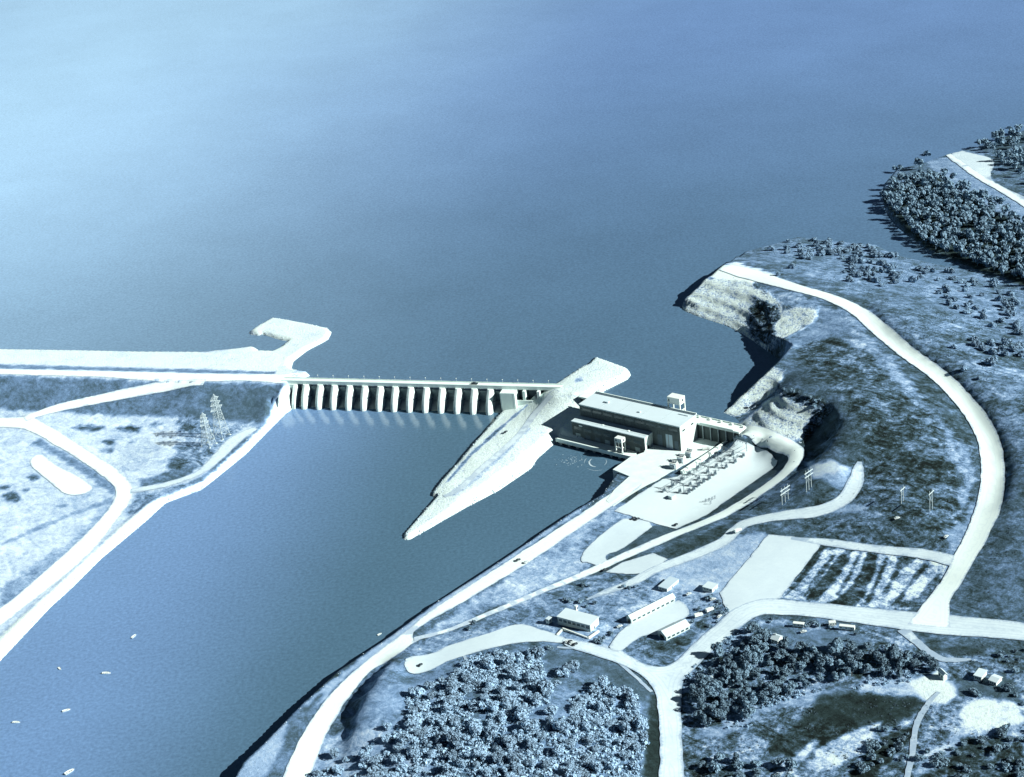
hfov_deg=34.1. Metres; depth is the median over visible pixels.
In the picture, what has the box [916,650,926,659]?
broadleaf tree
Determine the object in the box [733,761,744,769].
broadleaf tree
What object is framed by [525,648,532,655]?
broadleaf tree
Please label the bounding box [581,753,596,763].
broadleaf tree
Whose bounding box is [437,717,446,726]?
broadleaf tree
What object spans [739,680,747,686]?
broadleaf tree
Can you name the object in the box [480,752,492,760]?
broadleaf tree
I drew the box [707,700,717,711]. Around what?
broadleaf tree
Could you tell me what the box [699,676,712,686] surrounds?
broadleaf tree
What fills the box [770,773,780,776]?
broadleaf tree
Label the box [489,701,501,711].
broadleaf tree
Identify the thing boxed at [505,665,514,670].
broadleaf tree
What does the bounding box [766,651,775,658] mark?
broadleaf tree
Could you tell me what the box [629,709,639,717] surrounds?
broadleaf tree
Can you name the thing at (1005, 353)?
shrub
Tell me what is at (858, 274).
shrub
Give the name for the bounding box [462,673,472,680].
broadleaf tree
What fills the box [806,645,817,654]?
broadleaf tree
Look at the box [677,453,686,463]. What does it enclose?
transformer
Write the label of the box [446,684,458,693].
broadleaf tree
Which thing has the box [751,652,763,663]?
broadleaf tree
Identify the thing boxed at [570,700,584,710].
broadleaf tree
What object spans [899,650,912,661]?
broadleaf tree
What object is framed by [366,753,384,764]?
broadleaf tree
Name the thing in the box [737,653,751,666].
broadleaf tree
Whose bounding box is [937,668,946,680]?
barn
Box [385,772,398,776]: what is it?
broadleaf tree
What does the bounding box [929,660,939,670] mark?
broadleaf tree
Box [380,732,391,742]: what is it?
broadleaf tree
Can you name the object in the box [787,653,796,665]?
broadleaf tree
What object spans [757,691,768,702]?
broadleaf tree
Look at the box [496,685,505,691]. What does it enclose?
broadleaf tree
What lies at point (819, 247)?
shrub
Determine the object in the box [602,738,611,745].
broadleaf tree
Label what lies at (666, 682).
road
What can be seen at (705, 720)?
broadleaf tree
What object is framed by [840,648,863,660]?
broadleaf tree
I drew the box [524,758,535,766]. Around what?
broadleaf tree
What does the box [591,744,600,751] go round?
broadleaf tree
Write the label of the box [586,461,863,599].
dirt road
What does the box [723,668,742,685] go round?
broadleaf tree
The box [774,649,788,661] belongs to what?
broadleaf tree
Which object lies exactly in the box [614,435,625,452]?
gantry crane
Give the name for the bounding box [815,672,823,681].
broadleaf tree
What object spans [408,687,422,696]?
broadleaf tree
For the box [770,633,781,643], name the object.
house
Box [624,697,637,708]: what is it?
broadleaf tree
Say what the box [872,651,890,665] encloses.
broadleaf tree
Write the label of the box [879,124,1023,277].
woodland
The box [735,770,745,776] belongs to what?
broadleaf tree
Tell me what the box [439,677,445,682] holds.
broadleaf tree
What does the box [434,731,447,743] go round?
broadleaf tree
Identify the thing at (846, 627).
mobile trailer
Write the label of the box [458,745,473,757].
broadleaf tree
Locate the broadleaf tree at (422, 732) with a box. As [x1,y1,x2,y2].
[414,727,427,736]
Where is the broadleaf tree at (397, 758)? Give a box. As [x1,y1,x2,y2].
[389,753,405,763]
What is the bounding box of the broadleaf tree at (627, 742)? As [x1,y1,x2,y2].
[616,737,634,749]
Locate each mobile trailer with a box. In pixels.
[793,621,804,627]
[828,620,836,625]
[839,624,856,630]
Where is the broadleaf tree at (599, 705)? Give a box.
[593,700,605,711]
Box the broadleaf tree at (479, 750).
[470,745,487,756]
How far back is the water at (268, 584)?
1359.23 m
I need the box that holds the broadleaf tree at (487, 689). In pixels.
[482,685,492,692]
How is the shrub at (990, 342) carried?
on the ground at (818, 333)
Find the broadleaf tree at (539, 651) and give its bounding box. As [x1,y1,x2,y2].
[532,646,544,657]
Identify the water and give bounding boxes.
[0,0,1023,422]
[0,386,626,776]
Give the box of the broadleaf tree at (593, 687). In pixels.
[586,682,601,693]
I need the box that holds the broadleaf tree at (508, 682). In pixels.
[502,679,511,686]
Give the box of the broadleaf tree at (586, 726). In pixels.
[581,722,590,730]
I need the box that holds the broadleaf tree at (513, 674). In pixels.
[507,668,521,680]
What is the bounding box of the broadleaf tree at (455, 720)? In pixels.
[450,716,459,725]
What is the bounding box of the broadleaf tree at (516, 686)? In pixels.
[512,682,521,690]
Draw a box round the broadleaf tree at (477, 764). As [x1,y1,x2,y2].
[472,761,479,766]
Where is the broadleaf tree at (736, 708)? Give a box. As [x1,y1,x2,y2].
[732,705,739,712]
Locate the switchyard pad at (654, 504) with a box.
[615,440,776,528]
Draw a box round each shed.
[545,616,551,623]
[658,576,678,591]
[702,581,717,592]
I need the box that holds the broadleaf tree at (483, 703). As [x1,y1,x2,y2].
[478,697,491,709]
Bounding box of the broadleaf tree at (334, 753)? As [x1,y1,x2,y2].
[329,748,339,757]
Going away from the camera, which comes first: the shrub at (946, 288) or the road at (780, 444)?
the road at (780, 444)
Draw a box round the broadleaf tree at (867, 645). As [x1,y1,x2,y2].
[863,642,872,648]
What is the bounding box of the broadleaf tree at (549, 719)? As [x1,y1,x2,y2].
[545,714,553,724]
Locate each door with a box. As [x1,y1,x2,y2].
[657,434,662,446]
[666,434,672,448]
[674,441,678,450]
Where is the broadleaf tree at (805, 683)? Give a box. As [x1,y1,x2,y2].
[802,679,810,688]
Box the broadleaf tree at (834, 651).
[827,642,840,657]
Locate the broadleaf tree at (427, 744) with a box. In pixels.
[423,741,432,747]
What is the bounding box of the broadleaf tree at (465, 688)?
[461,683,473,693]
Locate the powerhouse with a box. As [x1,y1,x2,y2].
[556,391,745,458]
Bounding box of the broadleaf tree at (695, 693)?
[688,687,704,702]
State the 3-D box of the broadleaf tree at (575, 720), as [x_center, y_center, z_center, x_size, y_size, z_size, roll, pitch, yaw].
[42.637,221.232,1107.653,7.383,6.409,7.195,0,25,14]
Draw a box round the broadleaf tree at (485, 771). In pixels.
[481,768,490,775]
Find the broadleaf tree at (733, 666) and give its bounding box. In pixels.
[729,661,739,672]
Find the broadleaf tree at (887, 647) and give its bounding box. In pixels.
[884,644,890,651]
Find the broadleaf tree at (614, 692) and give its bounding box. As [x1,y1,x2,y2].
[604,687,622,696]
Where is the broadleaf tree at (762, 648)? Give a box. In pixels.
[751,644,768,654]
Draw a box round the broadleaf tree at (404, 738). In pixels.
[395,733,413,744]
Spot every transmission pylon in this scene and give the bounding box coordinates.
[200,413,216,447]
[210,394,230,439]
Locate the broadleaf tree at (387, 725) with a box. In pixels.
[383,722,391,729]
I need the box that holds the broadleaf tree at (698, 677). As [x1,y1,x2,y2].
[694,673,705,684]
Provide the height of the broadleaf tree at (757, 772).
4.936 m
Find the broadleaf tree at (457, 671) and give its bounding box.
[453,669,461,673]
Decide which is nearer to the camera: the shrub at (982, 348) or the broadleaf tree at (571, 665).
the broadleaf tree at (571, 665)
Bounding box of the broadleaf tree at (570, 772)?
[565,767,581,776]
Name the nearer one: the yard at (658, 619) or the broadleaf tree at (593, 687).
the broadleaf tree at (593, 687)
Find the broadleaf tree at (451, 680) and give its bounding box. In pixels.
[444,677,458,686]
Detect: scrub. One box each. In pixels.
[692,644,1022,775]
[775,247,1023,400]
[789,349,1020,606]
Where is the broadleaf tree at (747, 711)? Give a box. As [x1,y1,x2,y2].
[740,703,755,718]
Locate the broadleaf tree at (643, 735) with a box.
[638,731,648,738]
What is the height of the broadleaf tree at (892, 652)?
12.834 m
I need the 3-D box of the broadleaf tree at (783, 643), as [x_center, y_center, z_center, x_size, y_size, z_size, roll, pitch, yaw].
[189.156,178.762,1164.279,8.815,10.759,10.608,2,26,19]
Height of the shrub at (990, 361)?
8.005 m
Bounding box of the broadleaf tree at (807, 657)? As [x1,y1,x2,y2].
[800,651,813,663]
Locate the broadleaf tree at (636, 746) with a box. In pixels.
[631,741,640,750]
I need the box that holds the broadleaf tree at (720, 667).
[718,664,727,671]
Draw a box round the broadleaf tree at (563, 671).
[555,666,569,676]
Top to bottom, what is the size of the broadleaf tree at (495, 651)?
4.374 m
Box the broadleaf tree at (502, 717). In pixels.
[498,713,506,722]
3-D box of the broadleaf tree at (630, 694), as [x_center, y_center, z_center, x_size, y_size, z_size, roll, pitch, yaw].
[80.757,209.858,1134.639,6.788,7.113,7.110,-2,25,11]
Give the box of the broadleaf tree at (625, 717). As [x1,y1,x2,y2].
[622,714,631,722]
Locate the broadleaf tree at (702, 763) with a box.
[697,760,706,768]
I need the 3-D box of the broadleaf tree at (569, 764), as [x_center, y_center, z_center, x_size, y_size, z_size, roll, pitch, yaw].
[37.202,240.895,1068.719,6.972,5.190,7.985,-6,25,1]
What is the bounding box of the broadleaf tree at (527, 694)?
[524,691,532,697]
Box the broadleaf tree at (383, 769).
[378,766,387,774]
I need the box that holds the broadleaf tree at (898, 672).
[894,667,902,677]
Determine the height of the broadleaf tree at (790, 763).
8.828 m
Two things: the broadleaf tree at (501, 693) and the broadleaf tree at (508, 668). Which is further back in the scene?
the broadleaf tree at (508, 668)
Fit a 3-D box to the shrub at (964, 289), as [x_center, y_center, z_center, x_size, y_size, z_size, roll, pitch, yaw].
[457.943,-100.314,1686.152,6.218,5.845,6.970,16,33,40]
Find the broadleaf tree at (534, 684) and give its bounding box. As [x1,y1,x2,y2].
[531,679,540,690]
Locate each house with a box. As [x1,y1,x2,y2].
[668,493,675,499]
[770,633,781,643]
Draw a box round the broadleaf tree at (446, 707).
[440,702,451,712]
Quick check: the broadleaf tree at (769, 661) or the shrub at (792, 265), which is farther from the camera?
the shrub at (792, 265)
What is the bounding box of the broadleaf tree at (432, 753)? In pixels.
[427,750,435,757]
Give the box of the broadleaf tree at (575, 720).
[570,716,580,724]
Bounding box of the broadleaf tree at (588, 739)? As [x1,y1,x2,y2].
[584,735,593,744]
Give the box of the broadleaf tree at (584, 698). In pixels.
[578,694,589,704]
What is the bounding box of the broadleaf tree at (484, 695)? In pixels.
[480,693,488,699]
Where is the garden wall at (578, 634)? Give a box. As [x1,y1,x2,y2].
[556,628,598,638]
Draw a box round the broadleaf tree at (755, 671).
[750,667,760,678]
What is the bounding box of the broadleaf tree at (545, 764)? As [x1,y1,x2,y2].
[541,759,551,768]
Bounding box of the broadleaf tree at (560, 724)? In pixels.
[552,719,570,731]
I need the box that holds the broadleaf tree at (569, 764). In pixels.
[565,759,573,767]
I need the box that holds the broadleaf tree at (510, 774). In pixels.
[504,771,514,776]
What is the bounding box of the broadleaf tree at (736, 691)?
[733,688,742,695]
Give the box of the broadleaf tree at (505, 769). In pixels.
[501,764,510,772]
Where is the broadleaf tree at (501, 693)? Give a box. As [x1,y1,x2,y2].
[496,689,507,700]
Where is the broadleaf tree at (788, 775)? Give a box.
[784,773,794,776]
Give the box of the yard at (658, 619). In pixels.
[609,600,688,651]
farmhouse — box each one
[973,668,987,680]
[988,674,1002,685]
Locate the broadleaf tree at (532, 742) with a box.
[526,737,537,748]
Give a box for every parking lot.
[581,518,651,564]
[606,553,666,573]
[720,535,819,611]
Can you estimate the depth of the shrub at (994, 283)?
1702.52 m
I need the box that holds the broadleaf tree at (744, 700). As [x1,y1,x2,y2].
[739,694,757,707]
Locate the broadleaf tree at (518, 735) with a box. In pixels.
[510,729,523,740]
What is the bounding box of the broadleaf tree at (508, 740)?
[501,733,516,748]
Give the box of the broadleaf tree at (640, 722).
[632,714,647,729]
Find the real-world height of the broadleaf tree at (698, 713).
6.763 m
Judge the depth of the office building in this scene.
1232.46 m
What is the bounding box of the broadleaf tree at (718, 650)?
[710,642,724,655]
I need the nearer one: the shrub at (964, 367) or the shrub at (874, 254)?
the shrub at (964, 367)
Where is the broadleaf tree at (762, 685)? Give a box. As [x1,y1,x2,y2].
[758,680,767,689]
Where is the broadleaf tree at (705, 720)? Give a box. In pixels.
[699,712,711,725]
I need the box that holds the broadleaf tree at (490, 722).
[486,719,493,725]
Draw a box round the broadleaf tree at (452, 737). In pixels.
[445,729,462,745]
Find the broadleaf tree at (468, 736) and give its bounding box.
[462,733,471,739]
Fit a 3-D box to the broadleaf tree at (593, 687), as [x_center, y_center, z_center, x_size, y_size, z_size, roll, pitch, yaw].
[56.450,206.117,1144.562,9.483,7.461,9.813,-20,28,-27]
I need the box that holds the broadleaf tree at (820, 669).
[816,667,824,672]
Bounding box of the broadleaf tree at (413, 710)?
[408,706,417,713]
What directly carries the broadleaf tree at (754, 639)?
on the ground at (818, 333)
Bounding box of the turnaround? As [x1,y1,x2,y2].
[404,624,564,673]
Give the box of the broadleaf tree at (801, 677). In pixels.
[797,673,808,682]
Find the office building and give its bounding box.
[556,608,598,631]
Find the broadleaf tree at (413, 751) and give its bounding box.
[406,743,421,757]
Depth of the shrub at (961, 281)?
1717.43 m
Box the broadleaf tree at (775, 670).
[770,665,779,673]
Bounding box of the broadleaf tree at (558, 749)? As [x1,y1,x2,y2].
[552,742,566,754]
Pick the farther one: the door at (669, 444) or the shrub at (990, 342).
the shrub at (990, 342)
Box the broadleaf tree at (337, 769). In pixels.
[333,764,343,773]
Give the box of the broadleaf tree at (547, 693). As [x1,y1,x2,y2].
[541,687,551,697]
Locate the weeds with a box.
[454,584,724,659]
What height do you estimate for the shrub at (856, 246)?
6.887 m
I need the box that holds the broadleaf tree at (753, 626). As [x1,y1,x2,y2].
[746,621,759,632]
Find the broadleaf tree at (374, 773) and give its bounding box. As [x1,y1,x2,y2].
[365,769,380,776]
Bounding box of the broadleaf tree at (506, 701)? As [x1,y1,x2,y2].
[499,694,513,708]
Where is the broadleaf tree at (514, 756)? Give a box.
[506,750,523,763]
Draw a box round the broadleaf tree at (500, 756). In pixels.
[490,750,504,763]
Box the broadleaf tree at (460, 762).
[455,757,465,768]
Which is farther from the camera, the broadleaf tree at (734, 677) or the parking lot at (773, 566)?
the parking lot at (773, 566)
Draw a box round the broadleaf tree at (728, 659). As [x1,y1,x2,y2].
[723,653,732,665]
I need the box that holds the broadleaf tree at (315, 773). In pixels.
[311,770,320,776]
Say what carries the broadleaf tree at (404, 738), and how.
on the ground at (818, 333)
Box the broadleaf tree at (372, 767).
[367,765,377,772]
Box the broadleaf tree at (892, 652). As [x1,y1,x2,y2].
[886,643,899,660]
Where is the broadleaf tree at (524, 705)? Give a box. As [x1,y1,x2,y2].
[517,702,529,711]
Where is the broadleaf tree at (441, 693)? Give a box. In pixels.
[437,690,445,696]
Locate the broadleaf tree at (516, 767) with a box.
[511,762,522,773]
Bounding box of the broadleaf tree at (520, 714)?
[513,707,528,720]
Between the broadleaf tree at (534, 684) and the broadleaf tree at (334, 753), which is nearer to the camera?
the broadleaf tree at (334, 753)
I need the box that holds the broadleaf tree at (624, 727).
[618,720,630,734]
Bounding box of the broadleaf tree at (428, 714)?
[422,710,432,720]
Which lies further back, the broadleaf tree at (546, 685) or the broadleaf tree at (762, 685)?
the broadleaf tree at (546, 685)
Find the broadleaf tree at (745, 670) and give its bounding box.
[736,663,752,679]
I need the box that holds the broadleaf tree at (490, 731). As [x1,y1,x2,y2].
[484,725,498,737]
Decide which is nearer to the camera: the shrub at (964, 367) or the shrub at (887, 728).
the shrub at (887, 728)
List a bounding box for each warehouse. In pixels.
[625,593,675,622]
[657,619,690,640]
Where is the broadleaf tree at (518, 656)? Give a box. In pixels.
[510,651,523,663]
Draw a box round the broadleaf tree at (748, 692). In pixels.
[743,687,756,696]
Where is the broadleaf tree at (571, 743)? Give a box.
[563,738,575,747]
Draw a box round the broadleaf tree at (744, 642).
[740,639,750,646]
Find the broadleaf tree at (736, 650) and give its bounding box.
[732,647,740,654]
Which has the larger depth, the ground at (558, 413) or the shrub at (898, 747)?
the ground at (558, 413)
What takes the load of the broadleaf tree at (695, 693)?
on the ground at (818, 333)
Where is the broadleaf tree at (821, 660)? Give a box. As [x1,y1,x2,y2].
[813,652,829,668]
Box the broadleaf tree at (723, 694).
[719,690,728,700]
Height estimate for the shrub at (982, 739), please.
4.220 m
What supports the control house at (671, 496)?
on the switchyard pad at (654, 504)
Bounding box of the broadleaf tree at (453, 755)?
[446,749,457,759]
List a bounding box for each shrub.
[704,594,712,599]
[767,245,774,250]
[783,245,790,249]
[788,263,796,268]
[795,242,802,247]
[798,254,808,258]
[812,240,819,245]
[815,244,823,250]
[817,251,825,255]
[827,248,836,254]
[841,247,851,252]
[845,276,854,281]
[848,265,856,272]
[851,244,860,249]
[854,250,864,256]
[855,271,862,277]
[855,760,861,766]
[858,258,864,263]
[858,765,867,773]
[863,270,870,276]
[865,738,874,743]
[865,744,874,752]
[866,752,876,760]
[868,245,877,250]
[869,252,877,257]
[870,277,880,282]
[871,742,880,749]
[876,259,886,265]
[877,251,884,257]
[877,758,883,762]
[879,267,885,272]
[882,263,893,268]
[882,726,889,731]
[886,268,895,272]
[886,747,895,756]
[888,252,894,257]
[888,271,900,277]
[889,278,898,283]
[893,741,903,751]
[897,735,906,741]
[908,276,917,282]
[914,754,924,760]
[915,265,922,270]
[921,269,928,273]
[930,760,938,767]
[932,753,942,759]
[935,759,948,766]
[940,757,949,763]
[942,285,950,292]
[944,267,954,272]
[945,299,952,305]
[949,296,957,301]
[953,304,959,309]
[957,279,966,283]
[960,365,968,371]
[962,286,968,291]
[962,308,974,313]
[962,764,971,772]
[964,282,971,287]
[971,280,978,285]
[971,339,984,346]
[976,735,989,743]
[978,345,987,350]
[979,312,986,319]
[984,356,997,364]
[986,339,995,345]
[986,763,993,768]
[988,322,996,327]
[988,348,997,354]
[989,281,999,286]
[992,744,1001,751]
[994,295,1004,300]
[995,317,1004,322]
[996,345,1006,351]
[997,651,1004,657]
[997,729,1007,736]
[998,724,1009,730]
[1000,682,1013,691]
[1001,299,1013,307]
[1001,337,1012,345]
[1001,350,1008,355]
[1002,742,1010,749]
[1002,763,1010,771]
[1005,308,1016,315]
[1006,290,1015,295]
[1007,736,1014,741]
[1009,344,1018,351]
[1011,667,1019,672]
[1012,322,1019,328]
[1013,328,1023,334]
[1014,299,1021,304]
[1014,341,1023,348]
[1015,758,1023,765]
[1016,771,1023,776]
[1017,350,1023,356]
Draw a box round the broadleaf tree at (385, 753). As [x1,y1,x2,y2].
[383,750,389,756]
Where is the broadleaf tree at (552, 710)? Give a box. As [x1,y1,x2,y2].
[544,705,557,714]
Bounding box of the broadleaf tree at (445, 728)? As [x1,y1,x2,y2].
[442,725,449,732]
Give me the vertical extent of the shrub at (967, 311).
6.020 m
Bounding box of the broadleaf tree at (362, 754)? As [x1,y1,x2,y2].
[358,749,370,758]
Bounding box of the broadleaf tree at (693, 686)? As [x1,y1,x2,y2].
[689,683,696,690]
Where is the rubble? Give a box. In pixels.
[686,277,801,443]
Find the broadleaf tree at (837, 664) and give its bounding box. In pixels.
[826,657,844,670]
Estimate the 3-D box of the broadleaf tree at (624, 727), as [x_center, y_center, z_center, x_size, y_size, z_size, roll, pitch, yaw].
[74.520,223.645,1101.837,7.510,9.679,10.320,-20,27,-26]
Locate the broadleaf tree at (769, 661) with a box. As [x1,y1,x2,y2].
[764,657,773,665]
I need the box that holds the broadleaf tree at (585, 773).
[578,767,589,776]
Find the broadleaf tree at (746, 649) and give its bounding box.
[742,645,752,655]
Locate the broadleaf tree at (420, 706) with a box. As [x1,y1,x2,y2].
[415,701,427,710]
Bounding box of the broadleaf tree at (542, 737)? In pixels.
[536,731,545,741]
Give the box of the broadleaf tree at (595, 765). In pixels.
[589,759,603,772]
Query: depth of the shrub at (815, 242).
1870.47 m
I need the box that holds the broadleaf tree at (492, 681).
[485,677,497,686]
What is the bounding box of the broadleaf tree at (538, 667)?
[534,665,543,670]
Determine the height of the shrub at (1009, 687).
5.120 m
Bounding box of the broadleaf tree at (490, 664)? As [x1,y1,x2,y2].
[483,660,495,668]
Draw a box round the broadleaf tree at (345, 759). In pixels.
[342,756,348,762]
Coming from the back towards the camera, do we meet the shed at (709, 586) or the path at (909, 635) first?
the shed at (709, 586)
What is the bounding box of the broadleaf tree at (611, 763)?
[604,757,617,769]
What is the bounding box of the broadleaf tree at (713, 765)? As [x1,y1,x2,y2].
[708,760,720,772]
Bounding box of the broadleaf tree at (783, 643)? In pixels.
[776,636,789,649]
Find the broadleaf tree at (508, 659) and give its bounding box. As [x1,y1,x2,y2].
[499,654,513,664]
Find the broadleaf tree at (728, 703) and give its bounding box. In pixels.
[720,699,731,705]
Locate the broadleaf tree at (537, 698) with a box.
[529,692,542,703]
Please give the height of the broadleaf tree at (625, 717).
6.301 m
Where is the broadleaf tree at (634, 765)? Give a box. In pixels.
[629,761,639,769]
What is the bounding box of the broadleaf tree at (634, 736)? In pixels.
[630,733,638,740]
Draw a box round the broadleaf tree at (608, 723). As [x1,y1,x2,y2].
[604,719,615,726]
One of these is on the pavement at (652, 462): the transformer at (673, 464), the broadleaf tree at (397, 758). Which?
the transformer at (673, 464)
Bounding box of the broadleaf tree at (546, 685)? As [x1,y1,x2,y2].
[538,678,554,691]
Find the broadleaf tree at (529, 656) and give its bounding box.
[527,654,534,659]
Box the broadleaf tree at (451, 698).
[441,695,455,703]
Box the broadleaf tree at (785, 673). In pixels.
[779,669,790,678]
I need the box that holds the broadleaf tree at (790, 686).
[784,681,797,692]
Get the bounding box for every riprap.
[1,318,328,658]
[263,481,612,749]
[405,357,630,539]
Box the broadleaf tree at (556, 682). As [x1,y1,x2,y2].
[552,680,561,685]
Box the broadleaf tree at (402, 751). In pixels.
[396,748,407,754]
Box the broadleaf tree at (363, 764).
[358,761,367,768]
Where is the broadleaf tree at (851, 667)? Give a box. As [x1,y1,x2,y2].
[844,661,857,675]
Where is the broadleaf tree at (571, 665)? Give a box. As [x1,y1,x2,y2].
[562,660,579,671]
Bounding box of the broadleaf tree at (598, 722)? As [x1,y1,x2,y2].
[594,718,603,724]
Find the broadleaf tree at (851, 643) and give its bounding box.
[845,640,856,648]
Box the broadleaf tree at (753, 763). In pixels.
[749,760,761,767]
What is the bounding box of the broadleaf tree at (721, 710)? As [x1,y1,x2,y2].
[711,703,729,720]
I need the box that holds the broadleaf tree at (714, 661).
[711,657,719,664]
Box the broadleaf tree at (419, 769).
[414,766,422,772]
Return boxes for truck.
[694,612,702,617]
[705,607,713,612]
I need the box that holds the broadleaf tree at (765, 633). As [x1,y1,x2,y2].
[756,626,771,641]
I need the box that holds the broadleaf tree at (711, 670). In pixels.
[707,666,715,674]
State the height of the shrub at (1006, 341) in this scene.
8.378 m
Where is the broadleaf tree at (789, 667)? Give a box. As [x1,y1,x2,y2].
[783,663,793,672]
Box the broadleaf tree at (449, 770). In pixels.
[441,765,457,776]
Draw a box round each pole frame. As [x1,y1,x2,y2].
[780,484,789,504]
[804,467,812,491]
[900,487,904,503]
[929,490,933,511]
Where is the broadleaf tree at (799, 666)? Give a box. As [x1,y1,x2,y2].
[795,661,806,672]
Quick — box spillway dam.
[281,377,562,414]
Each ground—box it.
[0,318,330,660]
[236,131,1023,776]
[404,357,630,539]
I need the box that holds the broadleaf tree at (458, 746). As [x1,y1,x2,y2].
[455,742,463,750]
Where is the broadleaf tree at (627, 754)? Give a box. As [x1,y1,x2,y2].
[619,750,631,759]
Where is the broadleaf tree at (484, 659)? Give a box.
[480,656,493,665]
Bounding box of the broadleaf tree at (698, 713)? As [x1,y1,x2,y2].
[693,710,702,719]
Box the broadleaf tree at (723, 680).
[711,676,728,691]
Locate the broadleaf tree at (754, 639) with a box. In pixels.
[748,633,762,645]
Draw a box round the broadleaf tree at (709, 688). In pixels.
[703,681,718,697]
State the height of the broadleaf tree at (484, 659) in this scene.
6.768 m
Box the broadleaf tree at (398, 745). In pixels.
[392,742,403,749]
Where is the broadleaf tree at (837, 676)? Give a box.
[831,671,845,680]
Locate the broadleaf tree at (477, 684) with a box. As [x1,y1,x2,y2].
[470,680,482,687]
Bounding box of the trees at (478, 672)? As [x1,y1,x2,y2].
[306,650,649,776]
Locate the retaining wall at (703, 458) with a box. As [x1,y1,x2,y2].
[680,440,728,473]
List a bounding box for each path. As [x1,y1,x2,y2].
[557,646,652,691]
[898,630,970,661]
[904,691,940,776]
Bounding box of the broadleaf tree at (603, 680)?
[597,675,609,688]
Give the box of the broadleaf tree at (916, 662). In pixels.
[910,657,921,668]
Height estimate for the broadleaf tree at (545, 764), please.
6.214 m
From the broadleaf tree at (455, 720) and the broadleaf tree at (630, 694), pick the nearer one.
the broadleaf tree at (455, 720)
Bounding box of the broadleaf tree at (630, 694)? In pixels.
[626,691,634,698]
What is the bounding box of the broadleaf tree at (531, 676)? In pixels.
[524,671,540,681]
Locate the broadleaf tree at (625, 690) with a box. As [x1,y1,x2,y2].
[619,685,632,697]
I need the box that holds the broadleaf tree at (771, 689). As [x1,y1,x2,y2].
[763,682,781,695]
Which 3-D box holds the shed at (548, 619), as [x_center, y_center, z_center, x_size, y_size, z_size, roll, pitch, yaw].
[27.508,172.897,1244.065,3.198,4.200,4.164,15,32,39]
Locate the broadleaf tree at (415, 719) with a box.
[404,713,423,726]
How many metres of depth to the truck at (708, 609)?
1224.79 m
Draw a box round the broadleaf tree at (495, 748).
[492,746,501,752]
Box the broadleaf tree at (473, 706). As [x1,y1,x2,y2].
[468,699,482,710]
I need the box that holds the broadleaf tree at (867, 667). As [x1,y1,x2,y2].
[856,661,871,672]
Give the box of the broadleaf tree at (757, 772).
[752,768,761,776]
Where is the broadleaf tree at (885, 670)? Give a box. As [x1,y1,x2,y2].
[880,665,891,675]
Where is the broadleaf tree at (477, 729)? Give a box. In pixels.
[469,723,482,736]
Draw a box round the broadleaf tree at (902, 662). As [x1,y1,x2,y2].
[896,657,909,667]
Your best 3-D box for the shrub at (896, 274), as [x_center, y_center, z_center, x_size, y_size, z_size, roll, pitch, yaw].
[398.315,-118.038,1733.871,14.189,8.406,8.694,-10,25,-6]
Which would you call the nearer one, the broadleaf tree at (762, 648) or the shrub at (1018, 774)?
the shrub at (1018, 774)
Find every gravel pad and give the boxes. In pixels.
[30,454,91,494]
[952,151,1023,198]
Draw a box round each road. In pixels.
[0,369,301,386]
[0,417,132,625]
[23,379,205,420]
[130,427,256,493]
[283,483,641,776]
[414,424,804,640]
[443,389,559,496]
[562,598,1023,776]
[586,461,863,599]
[719,265,1004,626]
[791,537,953,565]
[946,153,1023,206]
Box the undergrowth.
[684,627,921,729]
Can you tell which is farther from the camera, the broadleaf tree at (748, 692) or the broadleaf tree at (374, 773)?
the broadleaf tree at (748, 692)
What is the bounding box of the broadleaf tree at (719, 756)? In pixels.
[713,752,724,761]
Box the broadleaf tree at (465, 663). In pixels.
[459,659,468,666]
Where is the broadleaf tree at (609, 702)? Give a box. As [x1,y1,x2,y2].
[605,698,614,705]
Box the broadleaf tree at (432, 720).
[425,716,436,724]
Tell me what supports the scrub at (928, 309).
on the ground at (818, 333)
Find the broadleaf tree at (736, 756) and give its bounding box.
[732,752,739,762]
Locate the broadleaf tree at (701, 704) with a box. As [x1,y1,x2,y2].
[696,692,708,710]
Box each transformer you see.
[669,459,678,469]
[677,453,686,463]
[685,448,693,457]
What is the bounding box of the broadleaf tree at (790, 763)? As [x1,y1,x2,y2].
[784,758,796,770]
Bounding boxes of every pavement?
[606,476,660,505]
[613,438,717,479]
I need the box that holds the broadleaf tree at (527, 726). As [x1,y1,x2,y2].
[521,718,540,733]
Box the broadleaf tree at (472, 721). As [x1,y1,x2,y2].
[465,718,482,729]
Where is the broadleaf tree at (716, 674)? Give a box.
[713,670,723,679]
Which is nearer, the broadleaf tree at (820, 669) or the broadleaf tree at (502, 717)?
the broadleaf tree at (502, 717)
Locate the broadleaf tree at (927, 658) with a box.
[924,654,935,665]
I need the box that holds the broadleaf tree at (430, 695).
[426,690,436,699]
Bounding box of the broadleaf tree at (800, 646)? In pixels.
[794,641,806,652]
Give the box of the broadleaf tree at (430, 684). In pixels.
[423,681,434,689]
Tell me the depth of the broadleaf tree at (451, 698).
1145.75 m
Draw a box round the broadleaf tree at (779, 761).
[772,757,785,766]
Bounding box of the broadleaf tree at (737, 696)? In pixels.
[732,692,743,703]
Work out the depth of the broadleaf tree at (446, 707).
1135.68 m
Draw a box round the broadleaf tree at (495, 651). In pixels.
[492,648,502,655]
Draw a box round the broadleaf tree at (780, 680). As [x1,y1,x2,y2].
[773,675,785,686]
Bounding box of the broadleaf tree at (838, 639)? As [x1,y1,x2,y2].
[826,637,844,650]
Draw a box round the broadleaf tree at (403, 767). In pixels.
[396,763,407,771]
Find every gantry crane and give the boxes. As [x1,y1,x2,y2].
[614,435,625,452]
[667,393,685,410]
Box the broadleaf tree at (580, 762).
[578,760,584,765]
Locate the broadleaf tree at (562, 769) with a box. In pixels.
[558,765,566,773]

